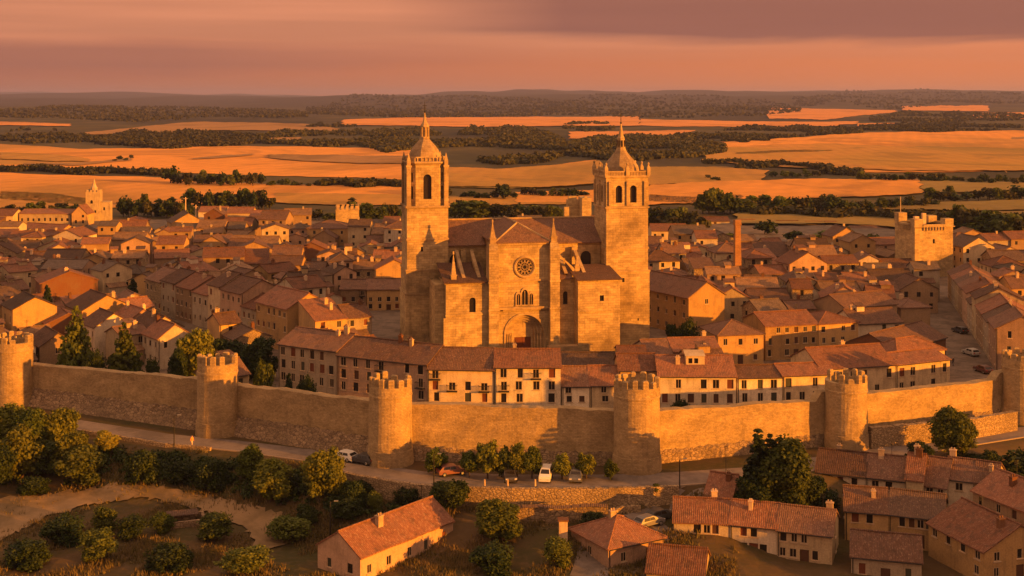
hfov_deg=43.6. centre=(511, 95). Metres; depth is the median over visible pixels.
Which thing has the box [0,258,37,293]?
town house
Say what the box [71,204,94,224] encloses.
town house
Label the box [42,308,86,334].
town house
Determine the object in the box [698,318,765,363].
town house
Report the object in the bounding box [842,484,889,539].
town house
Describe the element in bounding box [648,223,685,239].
town house
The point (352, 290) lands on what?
town house
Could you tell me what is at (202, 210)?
town house
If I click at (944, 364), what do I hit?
window
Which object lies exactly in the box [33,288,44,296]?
town house
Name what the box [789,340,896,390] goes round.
town house
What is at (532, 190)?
tree
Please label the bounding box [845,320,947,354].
town house
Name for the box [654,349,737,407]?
town house
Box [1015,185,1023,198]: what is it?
tree
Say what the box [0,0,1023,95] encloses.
sky
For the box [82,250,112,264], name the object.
town house
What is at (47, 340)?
town house
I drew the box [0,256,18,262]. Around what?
town house
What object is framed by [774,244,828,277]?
town house
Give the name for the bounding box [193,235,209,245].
town house
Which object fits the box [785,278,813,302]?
town house
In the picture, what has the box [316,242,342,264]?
town house
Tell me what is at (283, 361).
window
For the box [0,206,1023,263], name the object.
distant houses
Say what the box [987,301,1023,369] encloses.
town house
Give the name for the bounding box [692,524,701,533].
window
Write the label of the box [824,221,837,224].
town house
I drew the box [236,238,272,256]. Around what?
town house
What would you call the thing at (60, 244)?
town house
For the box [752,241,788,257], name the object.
town house
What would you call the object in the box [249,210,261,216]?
town house
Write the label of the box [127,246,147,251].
town house
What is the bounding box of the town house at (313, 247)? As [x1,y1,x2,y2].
[302,239,327,260]
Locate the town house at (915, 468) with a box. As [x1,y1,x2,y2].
[904,441,927,490]
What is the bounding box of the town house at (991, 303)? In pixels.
[974,293,1023,349]
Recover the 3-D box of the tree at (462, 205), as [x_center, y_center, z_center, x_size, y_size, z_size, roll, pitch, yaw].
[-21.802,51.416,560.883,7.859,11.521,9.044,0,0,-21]
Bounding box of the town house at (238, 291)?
[218,274,275,318]
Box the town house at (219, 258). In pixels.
[202,246,245,269]
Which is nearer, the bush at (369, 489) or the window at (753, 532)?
the window at (753, 532)
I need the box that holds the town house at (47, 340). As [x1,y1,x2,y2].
[33,325,66,364]
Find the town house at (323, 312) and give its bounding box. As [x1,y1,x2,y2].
[297,294,348,329]
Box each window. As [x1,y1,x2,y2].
[280,359,285,368]
[280,372,285,380]
[281,346,284,355]
[290,348,295,356]
[291,360,295,369]
[291,373,295,382]
[299,349,304,358]
[299,374,303,382]
[300,362,304,370]
[309,363,314,372]
[310,350,314,359]
[319,351,323,360]
[319,364,324,373]
[319,377,323,386]
[326,557,331,568]
[328,366,333,375]
[329,379,333,387]
[340,357,346,366]
[340,369,346,378]
[340,381,345,390]
[346,563,353,575]
[352,358,357,367]
[352,382,357,391]
[353,370,358,379]
[365,360,370,369]
[366,564,372,574]
[378,361,383,370]
[386,555,392,566]
[405,364,409,373]
[407,546,411,558]
[416,365,423,375]
[417,390,423,400]
[418,378,422,387]
[423,539,427,551]
[432,371,438,378]
[432,381,438,390]
[433,392,439,401]
[448,382,454,390]
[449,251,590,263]
[464,382,471,390]
[465,393,470,401]
[469,298,474,311]
[481,383,487,390]
[481,393,487,402]
[499,369,506,378]
[500,393,506,402]
[501,381,506,390]
[513,255,535,278]
[515,292,520,305]
[515,381,522,390]
[516,393,523,402]
[517,369,523,378]
[521,288,528,305]
[528,291,534,305]
[532,381,539,390]
[533,369,538,377]
[547,393,555,402]
[548,369,555,378]
[548,381,555,390]
[563,291,566,303]
[565,388,571,393]
[566,396,572,402]
[578,396,584,402]
[600,387,606,393]
[601,395,608,402]
[620,552,626,563]
[662,394,668,403]
[675,379,681,388]
[675,394,680,400]
[688,394,694,403]
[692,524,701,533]
[700,379,706,388]
[700,394,707,403]
[702,525,710,534]
[711,525,719,534]
[712,394,719,403]
[713,379,718,388]
[726,394,733,403]
[727,380,734,389]
[738,339,742,345]
[739,527,747,537]
[741,380,747,389]
[741,393,747,402]
[749,528,757,537]
[753,338,758,344]
[757,380,762,389]
[758,393,762,400]
[759,544,766,551]
[768,338,772,345]
[770,379,777,388]
[771,392,776,400]
[778,547,786,557]
[779,533,787,542]
[785,378,792,387]
[786,392,790,399]
[788,548,797,558]
[790,534,797,543]
[799,391,804,399]
[800,535,807,544]
[803,336,807,343]
[811,551,818,561]
[812,377,818,386]
[850,513,859,523]
[851,478,857,484]
[858,563,866,574]
[865,514,873,524]
[872,480,878,485]
[875,384,879,389]
[885,481,891,489]
[886,368,892,377]
[898,517,905,527]
[899,368,905,377]
[905,568,911,575]
[907,519,915,528]
[910,367,915,376]
[916,519,924,529]
[931,364,936,373]
[931,528,937,538]
[942,363,946,372]
[945,536,950,545]
[954,482,963,491]
[959,543,965,553]
[973,550,980,561]
[973,564,978,575]
[993,552,1001,562]
[994,567,998,575]
[996,503,1000,513]
[1007,331,1012,338]
[1010,510,1017,520]
[1016,549,1023,559]
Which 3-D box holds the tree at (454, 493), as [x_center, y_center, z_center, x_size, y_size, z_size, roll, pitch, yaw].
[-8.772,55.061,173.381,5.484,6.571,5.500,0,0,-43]
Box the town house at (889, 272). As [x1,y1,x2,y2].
[866,264,912,279]
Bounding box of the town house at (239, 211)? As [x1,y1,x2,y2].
[227,207,256,216]
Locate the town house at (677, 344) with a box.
[666,330,719,353]
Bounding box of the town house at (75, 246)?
[67,245,84,247]
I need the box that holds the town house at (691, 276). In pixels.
[680,272,699,277]
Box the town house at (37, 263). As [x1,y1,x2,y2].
[27,258,44,272]
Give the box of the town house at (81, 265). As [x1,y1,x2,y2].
[40,256,96,273]
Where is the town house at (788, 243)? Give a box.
[785,236,798,250]
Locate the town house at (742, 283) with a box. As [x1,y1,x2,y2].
[734,272,778,290]
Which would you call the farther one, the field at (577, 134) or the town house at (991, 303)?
the field at (577, 134)
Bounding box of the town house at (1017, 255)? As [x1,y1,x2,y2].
[980,249,1023,263]
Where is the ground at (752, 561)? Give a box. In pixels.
[0,89,1023,575]
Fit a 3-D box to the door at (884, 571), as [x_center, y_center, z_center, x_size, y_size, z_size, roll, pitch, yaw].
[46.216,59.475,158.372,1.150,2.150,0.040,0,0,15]
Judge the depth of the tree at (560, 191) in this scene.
683.35 m
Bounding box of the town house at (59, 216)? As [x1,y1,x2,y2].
[18,209,74,224]
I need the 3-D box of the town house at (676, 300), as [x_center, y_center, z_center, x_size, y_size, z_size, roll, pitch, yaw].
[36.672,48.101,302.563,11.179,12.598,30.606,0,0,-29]
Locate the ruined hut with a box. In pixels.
[166,508,204,528]
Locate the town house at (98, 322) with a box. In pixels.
[81,307,124,356]
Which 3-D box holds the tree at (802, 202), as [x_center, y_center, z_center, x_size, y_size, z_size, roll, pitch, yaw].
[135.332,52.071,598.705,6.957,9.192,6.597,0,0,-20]
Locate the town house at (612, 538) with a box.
[568,501,667,567]
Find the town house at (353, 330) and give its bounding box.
[336,322,361,335]
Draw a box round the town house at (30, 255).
[24,249,45,261]
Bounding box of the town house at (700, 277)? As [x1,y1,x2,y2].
[695,274,719,286]
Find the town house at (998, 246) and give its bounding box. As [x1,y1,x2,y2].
[992,243,1014,248]
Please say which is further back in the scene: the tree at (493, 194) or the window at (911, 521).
the tree at (493, 194)
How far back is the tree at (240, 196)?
607.43 m
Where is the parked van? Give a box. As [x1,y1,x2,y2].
[539,464,552,482]
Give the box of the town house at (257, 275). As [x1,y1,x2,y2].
[252,272,265,280]
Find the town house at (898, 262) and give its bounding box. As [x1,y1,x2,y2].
[879,258,911,267]
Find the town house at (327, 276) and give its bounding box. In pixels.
[307,265,334,292]
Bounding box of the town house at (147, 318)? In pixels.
[135,308,184,327]
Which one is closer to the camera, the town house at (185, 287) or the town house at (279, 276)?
the town house at (185, 287)
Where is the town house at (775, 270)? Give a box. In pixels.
[748,261,787,282]
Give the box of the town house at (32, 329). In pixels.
[16,320,50,333]
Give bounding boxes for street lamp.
[173,414,180,447]
[330,500,337,534]
[433,453,441,482]
[679,458,686,488]
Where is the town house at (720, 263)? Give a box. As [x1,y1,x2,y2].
[715,256,747,276]
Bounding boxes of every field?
[0,122,70,125]
[0,144,410,179]
[0,152,90,160]
[0,157,129,164]
[0,172,401,208]
[0,191,85,204]
[26,158,131,164]
[85,122,340,133]
[191,154,252,158]
[268,154,402,162]
[271,137,300,139]
[274,193,401,204]
[341,116,640,126]
[448,160,602,186]
[448,186,522,187]
[448,195,565,204]
[514,190,593,202]
[569,130,694,138]
[639,119,858,126]
[648,166,768,183]
[649,178,923,204]
[649,194,743,202]
[702,143,1023,170]
[724,130,1023,147]
[733,211,1023,226]
[735,150,828,153]
[767,108,897,119]
[771,123,838,125]
[857,123,894,125]
[864,169,999,172]
[882,199,1023,209]
[902,105,988,110]
[919,180,1023,191]
[973,112,1023,118]
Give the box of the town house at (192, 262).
[173,255,206,272]
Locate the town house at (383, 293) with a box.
[366,278,400,310]
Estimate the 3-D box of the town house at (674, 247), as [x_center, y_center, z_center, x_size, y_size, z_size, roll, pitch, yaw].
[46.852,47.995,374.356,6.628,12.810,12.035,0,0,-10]
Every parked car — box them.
[337,449,356,462]
[350,452,371,465]
[436,463,467,476]
[500,468,517,482]
[569,467,582,482]
[633,513,664,526]
[644,507,671,517]
[951,326,968,333]
[961,348,980,355]
[973,365,993,373]
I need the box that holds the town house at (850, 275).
[838,269,869,279]
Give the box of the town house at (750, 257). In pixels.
[741,248,773,273]
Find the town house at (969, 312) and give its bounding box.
[966,296,971,332]
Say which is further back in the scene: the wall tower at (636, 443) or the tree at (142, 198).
the tree at (142, 198)
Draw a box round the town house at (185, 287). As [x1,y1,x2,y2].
[174,270,215,323]
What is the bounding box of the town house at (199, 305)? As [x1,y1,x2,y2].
[191,272,221,327]
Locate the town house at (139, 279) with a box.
[127,264,159,295]
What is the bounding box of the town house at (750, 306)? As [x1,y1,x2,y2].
[740,295,787,322]
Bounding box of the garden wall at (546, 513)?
[516,503,607,523]
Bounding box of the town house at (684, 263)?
[680,255,715,272]
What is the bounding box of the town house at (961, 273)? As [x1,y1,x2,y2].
[950,266,994,306]
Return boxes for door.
[386,304,390,309]
[738,355,742,363]
[749,543,757,547]
[800,549,808,561]
[881,568,889,575]
[922,535,924,548]
[1016,564,1022,575]
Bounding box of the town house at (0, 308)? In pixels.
[0,298,2,317]
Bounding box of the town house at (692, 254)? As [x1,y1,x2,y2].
[686,250,701,257]
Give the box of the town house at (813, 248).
[805,242,837,255]
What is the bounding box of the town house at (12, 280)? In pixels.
[0,275,29,292]
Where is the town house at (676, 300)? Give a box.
[650,270,726,334]
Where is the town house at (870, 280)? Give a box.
[856,276,900,298]
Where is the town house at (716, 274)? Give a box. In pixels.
[702,262,741,284]
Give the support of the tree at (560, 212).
on the ground at (752, 561)
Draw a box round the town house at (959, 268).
[946,260,992,300]
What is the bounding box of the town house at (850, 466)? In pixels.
[814,440,868,486]
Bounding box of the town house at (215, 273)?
[208,270,226,277]
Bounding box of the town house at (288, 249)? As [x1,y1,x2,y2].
[271,245,304,254]
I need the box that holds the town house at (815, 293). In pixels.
[781,274,819,303]
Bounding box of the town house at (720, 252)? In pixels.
[706,240,741,261]
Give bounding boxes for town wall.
[28,362,196,429]
[233,382,368,453]
[412,402,613,465]
[660,389,824,463]
[867,369,1002,425]
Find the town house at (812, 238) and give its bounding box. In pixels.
[790,234,828,248]
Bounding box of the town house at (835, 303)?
[812,289,898,313]
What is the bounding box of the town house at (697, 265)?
[688,257,713,275]
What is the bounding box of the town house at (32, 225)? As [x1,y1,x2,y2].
[26,222,72,228]
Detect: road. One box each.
[76,420,1023,486]
[570,488,703,575]
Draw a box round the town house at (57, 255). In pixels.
[43,254,69,263]
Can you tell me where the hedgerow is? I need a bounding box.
[0,157,1023,227]
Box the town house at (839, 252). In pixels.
[837,248,846,254]
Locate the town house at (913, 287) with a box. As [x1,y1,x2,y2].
[894,273,939,312]
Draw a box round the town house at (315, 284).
[275,274,326,297]
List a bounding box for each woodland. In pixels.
[0,88,1023,122]
[0,121,357,148]
[255,120,762,164]
[714,121,1023,142]
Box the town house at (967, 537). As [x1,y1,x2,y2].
[925,496,1023,575]
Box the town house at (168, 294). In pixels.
[159,266,198,318]
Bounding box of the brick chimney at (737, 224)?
[733,219,741,276]
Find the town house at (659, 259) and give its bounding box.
[648,246,681,269]
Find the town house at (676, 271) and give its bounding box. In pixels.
[655,266,687,275]
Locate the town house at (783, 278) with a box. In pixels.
[778,268,816,287]
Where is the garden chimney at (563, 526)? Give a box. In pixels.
[558,517,568,542]
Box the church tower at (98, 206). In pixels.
[86,179,111,220]
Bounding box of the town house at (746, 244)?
[741,242,751,247]
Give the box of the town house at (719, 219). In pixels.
[701,216,729,223]
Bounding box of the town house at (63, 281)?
[34,261,98,300]
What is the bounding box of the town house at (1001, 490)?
[970,460,1023,525]
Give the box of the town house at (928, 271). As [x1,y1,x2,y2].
[906,260,940,300]
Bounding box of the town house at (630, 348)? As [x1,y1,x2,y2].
[614,345,646,352]
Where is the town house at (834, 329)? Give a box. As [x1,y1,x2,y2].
[809,310,860,345]
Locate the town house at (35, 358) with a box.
[8,327,37,361]
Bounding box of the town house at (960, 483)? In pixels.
[948,447,976,505]
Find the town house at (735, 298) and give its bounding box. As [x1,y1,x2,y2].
[716,278,751,322]
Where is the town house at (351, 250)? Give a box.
[338,243,356,254]
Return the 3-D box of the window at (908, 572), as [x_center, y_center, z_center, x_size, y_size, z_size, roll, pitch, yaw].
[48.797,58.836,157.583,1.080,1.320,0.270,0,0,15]
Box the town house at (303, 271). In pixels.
[280,265,325,282]
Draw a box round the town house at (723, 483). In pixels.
[702,458,739,501]
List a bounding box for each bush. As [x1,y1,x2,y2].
[2,537,52,572]
[15,475,51,495]
[38,511,85,548]
[76,526,118,561]
[90,505,119,531]
[114,513,149,540]
[142,541,193,574]
[147,511,177,534]
[164,460,195,485]
[195,456,231,492]
[196,511,233,540]
[213,544,274,573]
[265,514,313,542]
[287,474,301,491]
[328,496,364,520]
[339,479,366,505]
[354,479,373,494]
[367,489,383,512]
[392,485,421,505]
[467,539,514,575]
[542,535,572,569]
[579,511,603,523]
[652,483,659,491]
[812,487,841,512]
[963,452,980,458]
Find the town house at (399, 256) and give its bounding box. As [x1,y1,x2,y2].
[395,251,401,259]
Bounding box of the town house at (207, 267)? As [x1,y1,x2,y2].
[198,258,218,273]
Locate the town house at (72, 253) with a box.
[42,245,91,261]
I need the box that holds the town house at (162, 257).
[154,248,189,267]
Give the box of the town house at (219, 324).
[206,307,241,339]
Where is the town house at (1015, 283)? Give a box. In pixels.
[998,271,1023,296]
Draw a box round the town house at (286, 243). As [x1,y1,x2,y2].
[278,241,296,244]
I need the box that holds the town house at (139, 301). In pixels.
[119,294,154,309]
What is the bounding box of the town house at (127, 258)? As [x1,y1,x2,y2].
[111,249,148,265]
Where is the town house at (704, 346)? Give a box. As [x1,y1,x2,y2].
[677,341,723,353]
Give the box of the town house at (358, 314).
[337,299,372,335]
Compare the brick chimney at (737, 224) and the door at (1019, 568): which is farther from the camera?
the brick chimney at (737, 224)
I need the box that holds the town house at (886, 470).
[865,444,906,489]
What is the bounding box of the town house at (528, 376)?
[493,343,561,405]
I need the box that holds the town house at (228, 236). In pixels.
[220,234,232,239]
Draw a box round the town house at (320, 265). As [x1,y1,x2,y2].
[305,261,328,269]
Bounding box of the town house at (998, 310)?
[981,296,1022,358]
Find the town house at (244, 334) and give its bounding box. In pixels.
[222,321,272,359]
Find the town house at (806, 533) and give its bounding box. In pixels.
[775,493,839,564]
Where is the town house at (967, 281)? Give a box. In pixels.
[957,273,1002,317]
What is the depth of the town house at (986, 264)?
364.27 m
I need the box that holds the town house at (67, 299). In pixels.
[59,292,80,306]
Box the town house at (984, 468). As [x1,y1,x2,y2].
[971,459,1005,486]
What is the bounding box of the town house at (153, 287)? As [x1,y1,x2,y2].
[144,263,178,312]
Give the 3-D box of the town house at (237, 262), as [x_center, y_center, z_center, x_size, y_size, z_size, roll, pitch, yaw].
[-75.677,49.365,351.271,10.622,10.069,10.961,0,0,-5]
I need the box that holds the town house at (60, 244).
[42,240,70,250]
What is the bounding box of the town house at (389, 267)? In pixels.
[373,255,401,278]
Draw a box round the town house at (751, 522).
[728,498,780,554]
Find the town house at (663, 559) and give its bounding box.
[644,531,710,575]
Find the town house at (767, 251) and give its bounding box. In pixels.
[741,248,776,260]
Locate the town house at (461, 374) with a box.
[426,346,496,404]
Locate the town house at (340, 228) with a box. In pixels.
[306,220,347,245]
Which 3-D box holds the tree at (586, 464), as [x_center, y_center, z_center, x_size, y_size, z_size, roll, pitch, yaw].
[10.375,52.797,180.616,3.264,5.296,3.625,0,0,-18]
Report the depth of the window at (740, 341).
256.11 m
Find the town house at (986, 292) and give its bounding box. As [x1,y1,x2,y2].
[970,278,1023,338]
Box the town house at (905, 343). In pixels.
[880,335,946,354]
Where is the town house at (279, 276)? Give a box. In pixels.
[273,270,286,281]
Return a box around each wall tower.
[0,330,33,406]
[195,352,237,438]
[367,371,413,468]
[612,371,661,475]
[824,368,869,450]
[1001,347,1023,425]
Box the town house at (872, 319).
[836,302,903,336]
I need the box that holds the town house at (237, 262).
[220,257,253,269]
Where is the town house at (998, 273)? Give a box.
[990,265,1023,279]
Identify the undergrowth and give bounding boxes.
[1,444,446,520]
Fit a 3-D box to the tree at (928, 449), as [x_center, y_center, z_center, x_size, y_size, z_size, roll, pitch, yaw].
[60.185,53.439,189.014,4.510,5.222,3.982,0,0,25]
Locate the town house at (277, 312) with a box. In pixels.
[254,280,318,349]
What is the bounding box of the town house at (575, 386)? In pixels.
[561,365,590,407]
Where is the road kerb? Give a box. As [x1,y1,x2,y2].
[76,429,1023,488]
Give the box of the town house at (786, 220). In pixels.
[776,220,797,223]
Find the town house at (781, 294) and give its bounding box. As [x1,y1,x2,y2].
[743,287,790,300]
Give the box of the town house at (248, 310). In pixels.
[240,292,264,328]
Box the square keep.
[894,197,954,276]
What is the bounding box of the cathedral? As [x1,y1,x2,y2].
[399,102,649,359]
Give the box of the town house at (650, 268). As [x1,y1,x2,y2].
[648,266,673,273]
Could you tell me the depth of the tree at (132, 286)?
311.55 m
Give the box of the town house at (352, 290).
[339,272,367,305]
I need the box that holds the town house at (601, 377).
[587,364,618,407]
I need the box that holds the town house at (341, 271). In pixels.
[322,261,356,294]
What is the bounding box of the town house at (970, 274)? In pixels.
[954,266,999,311]
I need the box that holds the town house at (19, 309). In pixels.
[0,287,58,330]
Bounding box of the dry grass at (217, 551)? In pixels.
[0,445,739,575]
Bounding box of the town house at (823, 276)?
[813,272,837,280]
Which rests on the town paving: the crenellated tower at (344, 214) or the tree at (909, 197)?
the crenellated tower at (344, 214)
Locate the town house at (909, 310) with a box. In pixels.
[895,293,932,325]
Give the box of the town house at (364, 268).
[353,255,384,278]
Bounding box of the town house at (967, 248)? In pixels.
[953,233,994,267]
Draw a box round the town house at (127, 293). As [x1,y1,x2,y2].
[116,289,151,299]
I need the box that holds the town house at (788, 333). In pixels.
[742,304,817,360]
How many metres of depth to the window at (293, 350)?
235.31 m
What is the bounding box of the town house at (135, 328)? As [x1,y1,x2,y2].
[104,318,145,361]
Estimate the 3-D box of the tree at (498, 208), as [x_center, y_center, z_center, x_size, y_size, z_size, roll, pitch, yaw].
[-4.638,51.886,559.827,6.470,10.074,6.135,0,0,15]
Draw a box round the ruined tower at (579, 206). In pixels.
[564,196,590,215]
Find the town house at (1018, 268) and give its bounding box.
[992,262,1023,271]
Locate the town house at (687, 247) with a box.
[682,242,702,254]
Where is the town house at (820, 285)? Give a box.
[813,275,861,290]
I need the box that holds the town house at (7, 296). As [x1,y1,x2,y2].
[2,292,13,301]
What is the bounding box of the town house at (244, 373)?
[194,349,250,383]
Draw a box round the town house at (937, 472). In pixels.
[924,446,953,506]
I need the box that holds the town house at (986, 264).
[978,255,1023,272]
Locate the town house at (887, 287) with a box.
[863,281,896,299]
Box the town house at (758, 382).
[735,363,783,402]
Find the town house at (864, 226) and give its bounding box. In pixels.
[849,225,888,227]
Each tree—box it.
[0,402,25,421]
[0,416,18,438]
[0,420,44,484]
[0,444,18,484]
[5,204,15,208]
[11,407,48,442]
[24,202,39,208]
[31,440,58,475]
[35,201,45,208]
[38,407,81,441]
[42,285,52,302]
[50,430,89,469]
[52,444,106,485]
[53,305,93,366]
[54,202,68,208]
[85,348,106,367]
[93,430,121,450]
[105,322,144,371]
[116,196,129,216]
[121,195,133,216]
[123,448,162,484]
[128,278,137,292]
[130,200,143,215]
[137,193,149,215]
[142,200,153,217]
[145,356,159,372]
[152,198,163,216]
[158,199,173,217]
[160,165,181,182]
[167,197,176,216]
[167,346,189,376]
[173,175,181,183]
[173,202,181,214]
[175,327,214,375]
[176,203,187,213]
[180,171,192,182]
[180,188,195,204]
[185,178,192,184]
[186,203,194,214]
[192,175,203,182]
[192,191,203,209]
[196,169,206,183]
[202,189,214,205]
[204,176,211,183]
[206,173,216,183]
[212,338,243,356]
[213,192,221,205]
[215,171,226,185]
[216,190,231,205]
[226,174,235,184]
[226,192,239,206]
[232,169,242,184]
[235,443,263,479]
[236,188,246,206]
[238,175,246,183]
[238,336,277,380]
[242,188,251,206]
[247,172,257,184]
[248,191,257,206]
[251,456,293,501]
[252,188,267,208]
[252,358,275,386]
[257,172,266,183]
[257,190,268,207]
[263,197,275,209]
[266,181,275,184]
[276,179,285,184]
[283,178,290,183]
[285,373,292,388]
[296,372,317,391]
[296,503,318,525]
[300,444,346,498]
[311,211,321,218]
[315,209,323,216]
[321,213,335,219]
[345,197,356,204]
[354,204,363,217]
[361,203,375,218]
[375,206,388,218]
[388,204,398,215]
[393,209,401,216]
[424,446,448,473]
[427,478,471,512]
[448,202,459,217]
[457,200,468,217]
[458,450,478,476]
[459,192,469,196]
[460,200,489,217]
[463,200,494,214]
[466,190,475,196]
[474,498,523,540]
[475,438,502,478]
[480,192,490,197]
[484,208,492,217]
[489,190,497,197]
[489,203,496,217]
[494,204,507,217]
[495,183,509,196]
[495,445,511,475]
[497,184,510,198]
[499,209,514,216]
[505,205,515,210]
[507,442,525,478]
[509,192,517,197]
[509,208,524,216]
[513,202,528,214]
[520,187,529,193]
[523,445,542,478]
[528,187,538,193]
[528,205,542,215]
[539,190,546,195]
[539,208,550,216]
[544,205,558,216]
[548,188,555,195]
[551,452,573,478]
[554,206,563,215]
[555,188,567,195]
[563,188,572,195]
[568,188,579,195]
[574,452,596,478]
[579,190,589,194]
[603,458,619,479]
[648,208,659,218]
[650,206,662,218]
[664,208,682,221]
[665,324,679,336]
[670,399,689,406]
[676,316,700,336]
[677,206,687,215]
[686,211,698,218]
[692,194,712,213]
[699,190,719,213]
[709,187,724,212]
[712,199,732,213]
[722,192,737,213]
[731,195,743,213]
[733,476,776,501]
[736,428,775,500]
[739,199,756,211]
[745,195,758,204]
[750,200,763,206]
[750,433,814,505]
[752,219,777,233]
[758,194,771,205]
[761,433,786,501]
[770,198,784,206]
[773,196,790,206]
[781,171,790,176]
[782,230,803,239]
[787,197,795,205]
[792,173,801,176]
[795,199,808,206]
[800,195,813,207]
[804,474,828,506]
[810,200,819,208]
[812,198,821,207]
[813,230,825,237]
[819,193,836,201]
[822,194,845,208]
[836,202,851,208]
[849,201,859,207]
[855,201,867,207]
[856,171,864,178]
[863,173,869,179]
[863,199,873,207]
[867,233,879,236]
[874,197,889,208]
[879,174,890,179]
[889,199,899,207]
[890,174,899,179]
[901,199,913,205]
[903,196,915,201]
[904,440,934,455]
[907,172,917,179]
[911,199,920,204]
[916,173,923,180]
[919,197,930,205]
[921,176,931,180]
[923,187,941,200]
[926,173,937,177]
[926,405,978,456]
[929,199,940,203]
[930,177,943,180]
[936,191,950,201]
[937,173,945,177]
[942,176,950,180]
[942,185,956,196]
[945,204,964,229]
[946,193,963,201]
[956,206,979,226]
[959,220,985,231]
[960,191,973,200]
[966,177,976,181]
[968,218,989,232]
[972,190,983,200]
[973,209,998,226]
[976,173,989,181]
[978,449,999,461]
[981,188,993,199]
[981,211,1004,232]
[986,218,1002,232]
[987,178,996,182]
[990,187,1004,199]
[994,174,1002,180]
[996,212,1020,232]
[1001,175,1009,181]
[1001,450,1023,476]
[1002,190,1012,199]
[1006,185,1022,199]
[1009,178,1019,183]
[1011,192,1018,198]
[1013,218,1023,230]
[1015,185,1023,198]
[1015,446,1023,465]
[1018,174,1023,182]
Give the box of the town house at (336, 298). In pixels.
[326,288,342,303]
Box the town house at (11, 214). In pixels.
[0,209,20,220]
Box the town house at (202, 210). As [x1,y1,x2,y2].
[198,206,227,218]
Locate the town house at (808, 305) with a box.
[781,294,816,311]
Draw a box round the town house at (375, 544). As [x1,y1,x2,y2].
[315,495,454,575]
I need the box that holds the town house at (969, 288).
[961,276,1003,325]
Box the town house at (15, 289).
[0,285,20,299]
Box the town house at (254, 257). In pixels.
[244,248,269,267]
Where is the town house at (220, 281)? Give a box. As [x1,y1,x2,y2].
[206,270,243,316]
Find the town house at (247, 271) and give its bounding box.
[233,266,262,275]
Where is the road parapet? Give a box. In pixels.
[81,429,211,450]
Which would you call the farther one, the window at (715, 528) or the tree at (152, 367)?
the tree at (152, 367)
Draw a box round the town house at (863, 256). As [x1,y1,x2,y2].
[853,250,882,262]
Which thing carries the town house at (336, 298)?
on the town paving
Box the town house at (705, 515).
[672,488,730,537]
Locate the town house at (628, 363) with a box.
[613,352,656,380]
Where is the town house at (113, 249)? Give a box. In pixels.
[89,246,122,253]
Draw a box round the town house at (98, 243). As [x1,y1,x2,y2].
[80,237,112,250]
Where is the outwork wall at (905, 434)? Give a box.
[868,410,1017,447]
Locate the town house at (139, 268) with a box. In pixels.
[129,261,145,277]
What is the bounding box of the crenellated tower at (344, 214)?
[335,204,358,222]
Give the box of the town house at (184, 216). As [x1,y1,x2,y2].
[166,210,199,226]
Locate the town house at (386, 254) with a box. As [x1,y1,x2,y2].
[372,247,401,258]
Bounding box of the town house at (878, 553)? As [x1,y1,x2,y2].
[849,528,923,575]
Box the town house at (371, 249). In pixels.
[367,243,399,255]
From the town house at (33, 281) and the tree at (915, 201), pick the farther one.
the tree at (915, 201)
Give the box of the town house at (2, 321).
[0,318,8,335]
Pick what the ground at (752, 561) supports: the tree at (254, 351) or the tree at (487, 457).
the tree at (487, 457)
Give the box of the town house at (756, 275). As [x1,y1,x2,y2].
[743,274,771,276]
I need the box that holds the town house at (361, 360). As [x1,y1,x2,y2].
[335,333,444,401]
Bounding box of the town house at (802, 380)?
[774,361,831,399]
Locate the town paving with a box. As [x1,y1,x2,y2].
[71,219,994,462]
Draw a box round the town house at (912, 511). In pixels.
[888,474,947,550]
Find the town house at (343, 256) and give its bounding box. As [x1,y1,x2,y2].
[329,247,353,268]
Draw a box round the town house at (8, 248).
[0,235,25,257]
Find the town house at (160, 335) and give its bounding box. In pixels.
[140,315,189,369]
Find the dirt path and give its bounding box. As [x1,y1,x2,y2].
[0,482,295,548]
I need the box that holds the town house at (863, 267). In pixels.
[859,260,892,271]
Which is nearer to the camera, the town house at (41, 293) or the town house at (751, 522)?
the town house at (751, 522)
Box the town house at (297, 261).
[267,255,307,270]
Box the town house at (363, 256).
[354,253,370,259]
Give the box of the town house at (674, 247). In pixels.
[656,237,686,259]
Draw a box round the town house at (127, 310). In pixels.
[115,300,145,318]
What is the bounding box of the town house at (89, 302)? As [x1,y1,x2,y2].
[64,284,124,315]
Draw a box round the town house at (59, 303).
[41,293,65,309]
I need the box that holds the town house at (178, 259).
[163,255,185,265]
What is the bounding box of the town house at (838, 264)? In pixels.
[817,254,859,273]
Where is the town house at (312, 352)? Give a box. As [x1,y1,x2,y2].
[276,325,359,394]
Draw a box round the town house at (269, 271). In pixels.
[253,258,298,282]
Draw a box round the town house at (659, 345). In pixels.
[632,338,674,353]
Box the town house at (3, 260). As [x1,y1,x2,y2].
[0,257,10,265]
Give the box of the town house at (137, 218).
[126,216,150,223]
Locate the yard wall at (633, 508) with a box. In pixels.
[615,505,640,513]
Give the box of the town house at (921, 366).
[887,347,951,387]
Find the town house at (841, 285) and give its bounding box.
[817,275,858,297]
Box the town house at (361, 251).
[353,246,366,254]
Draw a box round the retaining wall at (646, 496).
[344,472,678,508]
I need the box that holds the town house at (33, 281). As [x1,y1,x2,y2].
[29,267,50,293]
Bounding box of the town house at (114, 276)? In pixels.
[90,258,133,293]
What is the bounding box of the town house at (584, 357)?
[561,351,614,365]
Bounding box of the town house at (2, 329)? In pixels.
[0,325,7,337]
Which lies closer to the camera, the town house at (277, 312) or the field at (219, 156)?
the town house at (277, 312)

